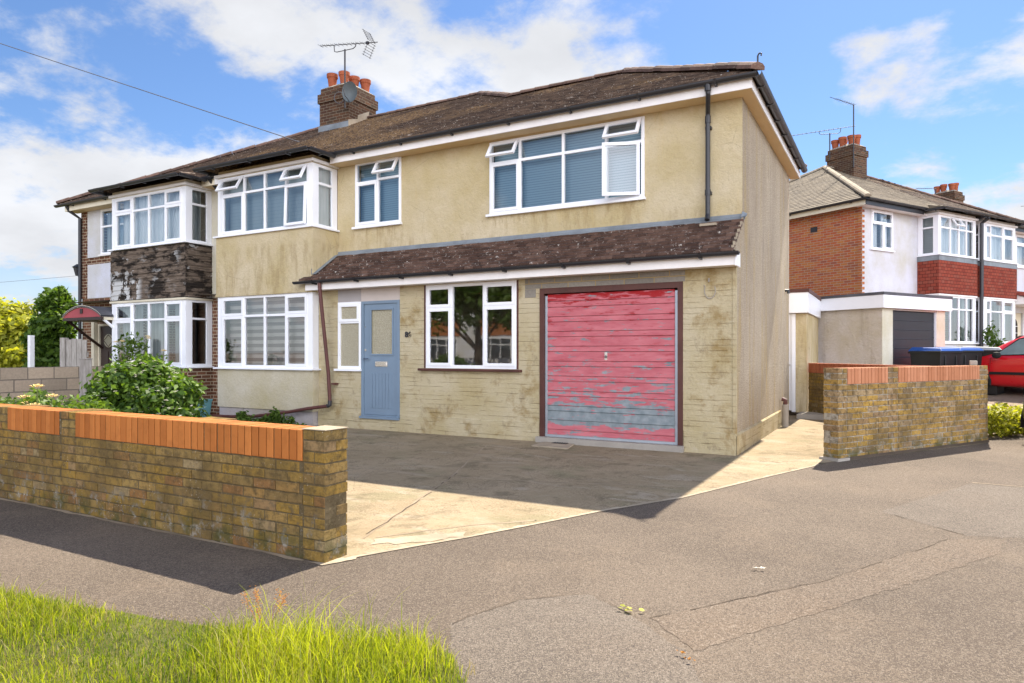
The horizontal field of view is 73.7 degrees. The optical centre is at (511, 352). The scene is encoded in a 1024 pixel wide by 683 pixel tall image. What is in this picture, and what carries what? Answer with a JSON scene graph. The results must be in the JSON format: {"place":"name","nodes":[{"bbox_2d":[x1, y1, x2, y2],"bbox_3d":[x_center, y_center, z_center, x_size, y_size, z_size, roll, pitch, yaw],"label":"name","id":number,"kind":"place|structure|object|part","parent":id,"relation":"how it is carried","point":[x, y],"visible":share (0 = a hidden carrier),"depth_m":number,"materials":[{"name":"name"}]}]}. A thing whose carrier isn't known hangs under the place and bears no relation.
{"place":"outdoors","nodes":[
{"label":"outdoors","id":0,"kind":"place"},
{"bbox_2d":[0,414,1023,682],"bbox_3d":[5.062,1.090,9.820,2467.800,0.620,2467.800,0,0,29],"label":"ground","id":1,"kind":"structure","parent":0,"point":[830,520],"depth_m":4.34,"materials":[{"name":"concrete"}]},
{"bbox_2d":[0,366,103,407],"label":"block wall","id":2,"kind":"structure","parent":1,"relation":"on","point":[19,381],"depth_m":12.76,"materials":[{"name":"grey concrete"}]},
{"bbox_2d":[0,498,303,560],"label":"pavement seam","id":3,"kind":"object","parent":1,"relation":"on","point":[227,544],"visible":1,"depth_m":5.29,"materials":[{"name":"grey asphalt"}]},
{"bbox_2d":[0,404,347,562],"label":"garden wall","id":4,"kind":"structure","parent":1,"relation":"on","point":[275,488],"depth_m":5.20,"materials":[{"name":"brick"}]},
{"bbox_2d":[0,573,467,682],"bbox_3d":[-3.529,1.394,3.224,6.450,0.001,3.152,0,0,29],"label":"grass verge","id":5,"kind":"object","parent":1,"relation":"on","point":[144,637],"depth_m":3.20,"materials":[{"name":"green plant"}]},
{"bbox_2d":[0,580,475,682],"bbox_3d":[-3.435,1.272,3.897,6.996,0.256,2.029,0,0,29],"label":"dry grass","id":6,"kind":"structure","parent":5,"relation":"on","point":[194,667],"depth_m":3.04,"materials":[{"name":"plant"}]},
{"bbox_2d":[240,585,287,640],"bbox_3d":[-1.179,1.268,3.284,0.276,0.264,0.193,0,0,29],"label":"dock weed","id":7,"kind":"object","parent":5,"relation":"on","point":[256,599],"visible":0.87,"depth_m":3.32,"materials":[{"name":"brown plant"}]},
{"bbox_2d":[192,52,820,455],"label":"beige house","id":8,"kind":"structure","parent":1,"relation":"on","point":[598,260],"depth_m":11.41,"materials":[{"name":"paint"}]},
{"bbox_2d":[0,43,299,141],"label":"overhead wire","id":9,"kind":"object","parent":8,"relation":"attached to","point":[152,93],"visible":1,"depth_m":13.63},
{"bbox_2d":[226,301,229,362],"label":"window","id":10,"kind":"structure","parent":8,"relation":"in","point":[227,302],"depth_m":14.32,"materials":[{"name":"glass"}]},
{"bbox_2d":[226,181,229,230],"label":"window","id":11,"kind":"structure","parent":8,"relation":"in","point":[227,183],"depth_m":14.25,"materials":[{"name":"glass"}]},
{"bbox_2d":[215,163,308,235],"bbox_3d":[-4.918,-2.980,13.491,2.470,1.190,0.383,0,0,29],"label":"window","id":12,"kind":"structure","parent":8,"relation":"in","point":[269,201],"depth_m":13.62,"materials":[{"name":"plastic"}]},
{"bbox_2d":[221,292,308,368],"bbox_3d":[-4.876,-0.413,13.566,2.470,1.445,0.211,0,0,29],"label":"window","id":13,"kind":"structure","parent":8,"relation":"in","point":[270,330],"depth_m":13.62,"materials":[{"name":"plastic"}]},
{"bbox_2d":[317,292,318,368],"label":"window","id":14,"kind":"structure","parent":8,"relation":"in","point":[317,292],"depth_m":12.95,"materials":[{"name":"plastic"}]},
{"bbox_2d":[317,164,333,228],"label":"window","id":15,"kind":"structure","parent":8,"relation":"in","point":[325,175],"depth_m":13.24,"materials":[{"name":"plastic"}]},
{"bbox_2d":[334,81,356,103],"bbox_3d":[-4.308,-6.680,17.575,0.397,0.540,0.613,0,0,-41],"label":"satellite dish","id":16,"kind":"object","parent":8,"relation":"attached to","point":[349,91],"visible":1,"depth_m":17.55,"materials":[{"name":"metal"}]},
{"bbox_2d":[334,302,361,370],"bbox_3d":[-3.013,-0.290,12.594,0.630,1.270,0.115,0,0,29],"label":"window","id":17,"kind":"structure","parent":8,"relation":"in","point":[349,313],"depth_m":12.61,"materials":[{"name":"plastic"}]},
{"bbox_2d":[319,29,377,107],"bbox_3d":[-4.241,-7.267,17.683,1.957,1.833,0.340,0,0,29],"label":"tv aerial","id":18,"kind":"object","parent":8,"relation":"attached to","point":[367,43],"visible":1,"depth_m":17.72,"materials":[{"name":"metal"}]},
{"bbox_2d":[351,157,401,229],"bbox_3d":[-2.562,-3.003,12.881,1.180,1.275,0.355,0,0,29],"label":"window","id":19,"kind":"structure","parent":8,"relation":"in","point":[380,184],"depth_m":12.99,"materials":[{"name":"plastic"}]},
{"bbox_2d":[363,303,396,415],"bbox_3d":[-2.358,0.125,12.234,0.765,2.000,0.106,0,0,29],"label":"front door","id":20,"kind":"structure","parent":8,"relation":"in","point":[380,358],"depth_m":12.25,"materials":[{"name":"blue wood"}]},
{"bbox_2d":[426,280,516,368],"bbox_3d":[-0.693,-0.440,11.335,1.790,1.420,0.076,0,0,29],"label":"window","id":21,"kind":"structure","parent":8,"relation":"in","point":[450,307],"depth_m":11.29,"materials":[{"name":"plastic"}]},
{"bbox_2d":[485,116,645,217],"bbox_3d":[0.777,-2.950,10.995,2.810,1.270,0.399,0,0,29],"label":"window","id":22,"kind":"structure","parent":8,"relation":"in","point":[603,163],"depth_m":11.07,"materials":[{"name":"plastic"}]},
{"bbox_2d":[547,289,674,441],"bbox_3d":[1.424,0.185,10.142,2.004,2.174,0.069,0,0,29],"label":"garage door","id":23,"kind":"structure","parent":8,"relation":"in","point":[611,358],"depth_m":10.12,"materials":[{"name":"red metal"}]},
{"bbox_2d":[789,314,795,411],"bbox_3d":[5.826,0.230,15.250,0.948,2.160,0.090,0,0,29],"label":"side door","id":24,"kind":"structure","parent":8,"relation":"in","point":[792,317],"depth_m":15.01,"materials":[{"name":"plastic"}]},
{"bbox_2d":[447,594,702,682],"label":"pavement patch","id":25,"kind":"object","parent":1,"relation":"on","point":[587,638],"visible":0.88,"depth_m":3.25,"materials":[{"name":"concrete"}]},
{"bbox_2d":[452,593,628,623],"bbox_3d":[0.137,1.395,3.739,0.948,0.001,0.332,0,0,-8],"label":"pavement seam","id":26,"kind":"object","parent":25,"relation":"on","point":[532,598],"visible":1,"depth_m":3.78,"materials":[{"name":"grey asphalt"}]},
{"bbox_2d":[619,604,644,610],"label":"litter","id":27,"kind":"object","parent":1,"relation":"on","point":[640,609],"visible":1,"depth_m":3.67,"materials":[{"name":"yellow paper"}]},
{"bbox_2d":[650,539,946,617],"bbox_3d":[2.016,1.395,4.298,2.941,0.001,0.118,0,0,-31],"label":"pavement seam","id":28,"kind":"object","parent":1,"relation":"on","point":[795,586],"visible":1,"depth_m":4.01,"materials":[{"name":"black asphalt"}]},
{"bbox_2d":[652,539,1005,650],"bbox_3d":[2.209,1.398,4.237,3.393,0.001,0.424,0,0,-31],"label":"pavement patch","id":29,"kind":"object","parent":1,"relation":"on","point":[703,628],"visible":1,"depth_m":3.91,"materials":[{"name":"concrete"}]},
{"bbox_2d":[819,365,988,461],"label":"garden wall","id":30,"kind":"structure","parent":1,"relation":"on","point":[869,412],"depth_m":9.46,"materials":[{"name":"yellow brick"}]},
{"bbox_2d":[969,361,976,364],"bbox_3d":[7.182,0.165,10.627,0.100,0.070,0.100,0,0,29],"label":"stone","id":31,"kind":"object","parent":30,"relation":"on","point":[972,362],"visible":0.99,"depth_m":10.59,"materials":[{"name":"beige stone"}]},
{"bbox_2d":[789,387,1023,438],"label":"gravel drive","id":32,"kind":"structure","parent":1,"relation":"on","point":[1011,396],"depth_m":15.05,"materials":[{"name":"beige gravel"}]},
{"bbox_2d":[797,412,823,419],"bbox_3d":[7.074,1.350,14.148,2.100,0.100,0.720,0,0,29],"label":"step","id":33,"kind":"object","parent":32,"relation":"on","point":[810,415],"visible":0.36,"depth_m":14.26,"materials":[{"name":"grey concrete"}]},
{"bbox_2d":[808,363,915,413],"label":"garden wall","id":34,"kind":"structure","parent":32,"relation":"on","point":[816,384],"depth_m":14.64,"materials":[{"name":"brick"}]},
{"bbox_2d":[818,291,952,364],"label":"flat roof garage","id":35,"kind":"structure","parent":32,"relation":"on","point":[886,328],"depth_m":16.61,"materials":[{"name":"paint"}]},
{"bbox_2d":[893,311,933,364],"bbox_3d":[9.815,0.000,16.726,1.880,2.000,0.026,0,0,-30],"label":"garage door","id":36,"kind":"structure","parent":35,"relation":"in","point":[911,329],"depth_m":16.65,"materials":[{"name":"metal"}]},
{"bbox_2d":[789,134,991,346],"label":"rendered house","id":37,"kind":"structure","parent":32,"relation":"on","point":[834,249],"depth_m":21.04,"materials":[{"name":"orange brick"}]},
{"bbox_2d":[792,126,852,159],"bbox_3d":[11.814,-7.903,26.036,2.305,1.207,0.200,0,0,21],"label":"tv aerial","id":38,"kind":"object","parent":37,"relation":"attached to","point":[829,136],"visible":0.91,"depth_m":25.92,"materials":[{"name":"metal"}]},
{"bbox_2d":[830,97,853,166],"bbox_3d":[12.016,-7.999,24.843,1.256,2.398,0.200,0,0,-25],"label":"tv aerial","id":39,"kind":"object","parent":37,"relation":"attached to","point":[853,125],"visible":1,"depth_m":25.08,"materials":[{"name":"metal"}]},
{"bbox_2d":[869,209,894,251],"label":"window","id":40,"kind":"structure","parent":37,"relation":"in","point":[882,222],"depth_m":20.34,"materials":[{"name":"plastic"}]},
{"bbox_2d":[921,215,934,255],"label":"window","id":41,"kind":"structure","parent":37,"relation":"in","point":[927,223],"depth_m":21.04,"materials":[{"name":"plastic"}]},
{"bbox_2d":[940,295,973,342],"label":"window","id":42,"kind":"structure","parent":37,"relation":"in","point":[961,309],"depth_m":21.52,"materials":[{"name":"plastic"}]},
{"bbox_2d":[940,215,973,257],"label":"window","id":43,"kind":"structure","parent":37,"relation":"in","point":[953,231],"depth_m":21.31,"materials":[{"name":"plastic"}]},
{"bbox_2d":[967,299,970,340],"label":"window","id":44,"kind":"structure","parent":37,"relation":"in","point":[969,300],"depth_m":21.83,"materials":[{"name":"glass"}]},
{"bbox_2d":[967,222,970,255],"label":"window","id":45,"kind":"structure","parent":37,"relation":"in","point":[968,223],"depth_m":21.84,"materials":[{"name":"glass"}]},
{"bbox_2d":[908,347,962,365],"bbox_3d":[9.780,0.470,15.821,0.666,1.180,0.923,0,0,-18],"label":"wheelie bin","id":46,"kind":"object","parent":32,"relation":"on","point":[927,356],"visible":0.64,"depth_m":15.50,"materials":[{"name":"plastic"}]},
{"bbox_2d":[863,175,1023,346],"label":"rendered house","id":47,"kind":"structure","parent":32,"relation":"on","point":[1004,273],"depth_m":22.95,"materials":[{"name":"white brick"}]},
{"bbox_2d":[967,299,978,342],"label":"window","id":48,"kind":"structure","parent":47,"relation":"in","point":[976,299],"depth_m":22.15,"materials":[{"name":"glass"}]},
{"bbox_2d":[976,223,979,259],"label":"window","id":49,"kind":"structure","parent":47,"relation":"in","point":[978,224],"depth_m":22.12,"materials":[{"name":"plastic"}]},
{"bbox_2d":[985,299,1013,342],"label":"window","id":50,"kind":"structure","parent":47,"relation":"in","point":[1004,311],"depth_m":22.65,"materials":[{"name":"plastic"}]},
{"bbox_2d":[985,223,1013,262],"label":"window","id":51,"kind":"structure","parent":47,"relation":"in","point":[995,237],"depth_m":22.65,"materials":[{"name":"plastic"}]},
{"bbox_2d":[997,302,1009,340],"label":"window","id":52,"kind":"structure","parent":47,"relation":"in","point":[998,303],"depth_m":23.36,"materials":[{"name":"plastic"}]},
{"bbox_2d":[1005,230,1009,259],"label":"window","id":53,"kind":"structure","parent":47,"relation":"in","point":[1007,232],"depth_m":23.19,"materials":[{"name":"glass"}]},
{"bbox_2d":[1015,313,1020,337],"bbox_3d":[17.925,-0.350,24.369,0.950,2.100,0.032,0,0,-30],"label":"front door","id":54,"kind":"structure","parent":47,"relation":"in","point":[1017,315],"depth_m":24.48,"materials":[{"name":"beige wood"}]},
{"bbox_2d":[1015,234,1023,268],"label":"window","id":55,"kind":"structure","parent":47,"relation":"in","point":[1018,238],"depth_m":24.50,"materials":[{"name":"plastic"}]},
{"bbox_2d":[937,347,983,364],"bbox_3d":[10.395,0.450,15.973,0.655,1.160,0.907,0,0,-10],"label":"wheelie bin","id":56,"kind":"object","parent":32,"relation":"on","point":[968,354],"visible":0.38,"depth_m":15.57,"materials":[{"name":"plastic"}]},
{"bbox_2d":[962,346,1003,394],"bbox_3d":[10.976,0.440,15.923,0.655,1.160,0.907,0,0,-40],"label":"wheelie bin","id":57,"kind":"object","parent":32,"relation":"on","point":[994,390],"visible":0.22,"depth_m":15.57,"materials":[{"name":"plastic"}]},
{"bbox_2d":[982,320,1006,346],"bbox_3d":[15.212,-0.099,21.441,0.924,1.815,0.596,0,0,29],"label":"climbing plant","id":58,"kind":"object","parent":32,"relation":"on","point":[988,332],"visible":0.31,"depth_m":21.44,"materials":[{"name":"green plant"}]},
{"bbox_2d":[981,336,1023,387],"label":"parked car","id":59,"kind":"object","parent":32,"relation":"on","point":[1005,364],"visible":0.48,"depth_m":15.20,"materials":[{"name":"red metal"}]},
{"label":"door window","id":60,"kind":"part","parent":59,"relation":"part of","materials":[{"name":"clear glass"}]},
{"bbox_2d":[987,402,1023,437],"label":"verge plant","id":61,"kind":"object","parent":32,"relation":"on","point":[1003,419],"visible":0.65,"depth_m":11.23,"materials":[{"name":"green plant"}]},
{"bbox_2d":[882,483,1023,537],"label":"pavement patch","id":62,"kind":"object","parent":1,"relation":"on","point":[980,509],"visible":1,"depth_m":6.04,"materials":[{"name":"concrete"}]},
{"bbox_2d":[0,0,1023,338],"label":"sky","id":63,"kind":"structure","parent":0,"point":[935,88],"materials":[{"name":"blue"}]},
{"bbox_2d":[283,415,983,561],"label":"driveway","id":64,"kind":"structure","parent":0,"point":[377,498],"depth_m":7.67,"materials":[{"name":"concrete"}]},
{"bbox_2d":[312,555,356,564],"bbox_3d":[-1.195,1.394,4.559,0.338,0.001,0.122,0,0,-25],"label":"driveway edge","id":65,"kind":"object","parent":64,"relation":"on","point":[339,560],"visible":1,"depth_m":4.57,"materials":[{"name":"concrete"}]},
{"bbox_2d":[367,473,456,533],"bbox_3d":[-0.865,1.393,6.537,0.041,0.001,2.662,0,0,10],"label":"driveway joint","id":66,"kind":"object","parent":64,"relation":"on","point":[404,509],"visible":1,"depth_m":5.97,"materials":[{"name":"concrete"}]},
{"bbox_2d":[370,531,465,544],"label":"driveway repair","id":67,"kind":"structure","parent":64,"relation":"on","point":[420,538],"depth_m":5.10,"materials":[{"name":"concrete"}]},
{"bbox_2d":[363,445,486,537],"bbox_3d":[-0.714,1.394,7.659,0.102,0.001,5.165,0,0,8],"label":"driveway joint","id":68,"kind":"object","parent":64,"relation":"on","point":[385,521],"visible":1,"depth_m":6.58,"materials":[{"name":"concrete"}]},
{"bbox_2d":[377,520,536,537],"bbox_3d":[-0.422,1.394,5.431,1.333,0.001,0.087,0,0,-23],"label":"driveway joint","id":69,"kind":"object","parent":64,"relation":"on","point":[456,526],"visible":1,"depth_m":5.46,"materials":[{"name":"beige concrete"}]},
{"bbox_2d":[347,466,718,487],"bbox_3d":[-1.075,1.394,8.100,6.741,0.001,0.574,0,0,23],"label":"driveway joint","id":70,"kind":"object","parent":64,"relation":"on","point":[536,481],"visible":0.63,"depth_m":7.36,"materials":[{"name":"grey concrete"}]},
{"bbox_2d":[532,442,573,448],"bbox_3d":[0.764,1.383,10.395,0.630,0.026,0.980,0,0,29],"label":"drain cover","id":71,"kind":"object","parent":64,"relation":"on","point":[559,445],"visible":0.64,"depth_m":10.09,"materials":[{"name":"concrete"}]},
{"bbox_2d":[334,463,822,559],"bbox_3d":[1.386,1.395,6.502,6.624,0.001,0.243,0,0,-38],"label":"driveway edge","id":72,"kind":"object","parent":64,"relation":"on","point":[486,532],"visible":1,"depth_m":5.76,"materials":[{"name":"concrete"}]},
{"bbox_2d":[934,183,977,242],"bbox_3d":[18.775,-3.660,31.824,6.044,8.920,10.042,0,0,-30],"label":"chimney","id":73,"kind":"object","parent":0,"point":[953,193],"depth_m":32.67,"materials":[{"name":"red brick"}]},
{"bbox_2d":[1020,402,1023,427],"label":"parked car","id":74,"kind":"object","parent":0,"point":[1022,420],"visible":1,"depth_m":10.43,"materials":[{"name":"black"}]},
{"label":"garden soil","id":75,"kind":"structure","parent":0,"visible":0},
{"bbox_2d":[16,384,56,405],"bbox_3d":[-4.942,0.861,7.130,0.361,1.080,0.364,0,0,-42],"label":"rose bush","id":76,"kind":"object","parent":75,"relation":"on","point":[33,400],"visible":0.2,"depth_m":7.13,"materials":[{"name":"green plant"}]},
{"bbox_2d":[0,384,119,411],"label":"hedge","id":77,"kind":"object","parent":75,"relation":"on","point":[73,404],"visible":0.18,"depth_m":8.72,"materials":[{"name":"green plant"}]},
{"bbox_2d":[79,358,92,408],"bbox_3d":[-7.808,0.755,12.505,0.180,1.290,0.160,0,0,29],"label":"fence post","id":78,"kind":"object","parent":75,"relation":"on","point":[85,367],"visible":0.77,"depth_m":12.45,"materials":[{"name":"grey wood"}]},
{"bbox_2d":[104,331,150,366],"bbox_3d":[-7.733,0.479,13.838,0.874,1.845,0.788,0,0,-2],"label":"rose bush","id":79,"kind":"object","parent":75,"relation":"on","point":[130,342],"visible":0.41,"depth_m":13.82,"materials":[{"name":"green plant"}]},
{"bbox_2d":[78,352,211,417],"bbox_3d":[-5.107,0.700,9.494,2.100,1.443,1.597,0,0,29],"label":"flowering bush","id":80,"kind":"object","parent":75,"relation":"on","point":[146,383],"visible":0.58,"depth_m":9.19,"materials":[{"name":"green plant"}]},
{"bbox_2d":[135,349,171,366],"bbox_3d":[-6.744,0.672,12.851,0.670,1.459,0.747,0,0,-22],"label":"rose bush","id":81,"kind":"object","parent":75,"relation":"on","point":[160,356],"visible":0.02,"depth_m":12.86,"materials":[{"name":"green plant"}]},
{"bbox_2d":[191,399,212,416],"bbox_3d":[-6.398,1.183,14.008,0.370,0.435,0.310,0,0,21],"label":"plastic tub","id":82,"kind":"object","parent":75,"relation":"on","point":[207,407],"visible":0.28,"depth_m":13.97,"materials":[{"name":"teal plastic"}]},
{"bbox_2d":[235,406,306,424],"bbox_3d":[-4.534,1.209,12.758,1.787,0.419,0.260,0,0,27],"label":"weed clump","id":83,"kind":"object","parent":75,"relation":"on","point":[274,416],"visible":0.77,"depth_m":12.68,"materials":[{"name":"green plant"}]},
{"label":"lawn","id":84,"kind":"structure","parent":0,"visible":0},
{"bbox_2d":[0,297,36,367],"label":"garden tree","id":85,"kind":"object","parent":84,"relation":"on","point":[15,317],"visible":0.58,"depth_m":25.26,"materials":[{"name":"yellow plant"}]},
{"bbox_2d":[28,335,34,366],"bbox_3d":[-12.692,0.475,18.019,0.120,1.850,0.120,0,0,29],"label":"gate post","id":86,"kind":"object","parent":84,"relation":"on","point":[31,350],"visible":0.45,"depth_m":17.97,"materials":[{"name":"plastic"}]},
{"bbox_2d":[19,285,77,366],"bbox_3d":[-12.610,-0.239,18.967,1.874,3.293,1.722,0,0,-3],"label":"garden tree","id":87,"kind":"object","parent":84,"relation":"on","point":[48,327],"visible":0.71,"depth_m":18.51,"materials":[{"name":"green plant"}]},
{"bbox_2d":[60,338,88,366],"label":"fence","id":88,"kind":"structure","parent":84,"relation":"on","point":[72,351],"depth_m":15.01,"materials":[{"name":"grey wood"}]},
{"bbox_2d":[53,126,337,414],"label":"brick house","id":89,"kind":"structure","parent":84,"relation":"on","point":[145,266],"depth_m":15.55,"materials":[{"name":"brick"}]},
{"bbox_2d":[101,326,111,365],"bbox_3d":[-10.138,0.300,17.188,0.710,1.920,0.066,0,0,29],"label":"front door","id":90,"kind":"structure","parent":89,"relation":"in","point":[106,331],"depth_m":17.22,"materials":[{"name":"brown wood"}]},
{"bbox_2d":[98,206,123,256],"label":"window","id":91,"kind":"structure","parent":89,"relation":"in","point":[109,211],"depth_m":17.27,"materials":[{"name":"plastic"}]},
{"bbox_2d":[119,307,119,359],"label":"window","id":92,"kind":"structure","parent":89,"relation":"in","point":[119,307],"depth_m":16.05,"materials":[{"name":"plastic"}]},
{"bbox_2d":[119,201,123,244],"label":"window","id":93,"kind":"structure","parent":89,"relation":"in","point":[123,201],"depth_m":16.05,"materials":[{"name":"glass"}]},
{"bbox_2d":[115,300,182,366],"bbox_3d":[-8.119,-0.413,15.398,2.480,1.445,0.254,0,0,29],"label":"window","id":94,"kind":"structure","parent":89,"relation":"in","point":[158,319],"depth_m":15.38,"materials":[{"name":"plastic"}]},
{"bbox_2d":[115,186,182,248],"bbox_3d":[-8.119,-2.980,15.398,2.480,1.190,0.254,0,0,29],"label":"window","id":95,"kind":"structure","parent":89,"relation":"in","point":[155,219],"depth_m":15.43,"materials":[{"name":"plastic"}]},
{"bbox_2d":[190,300,208,366],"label":"window","id":96,"kind":"structure","parent":89,"relation":"in","point":[206,318],"depth_m":15.10,"materials":[{"name":"plastic"}]},
{"bbox_2d":[190,187,208,243],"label":"window","id":97,"kind":"structure","parent":89,"relation":"in","point":[195,193],"depth_m":15.01,"materials":[{"name":"plastic"}]}
]}

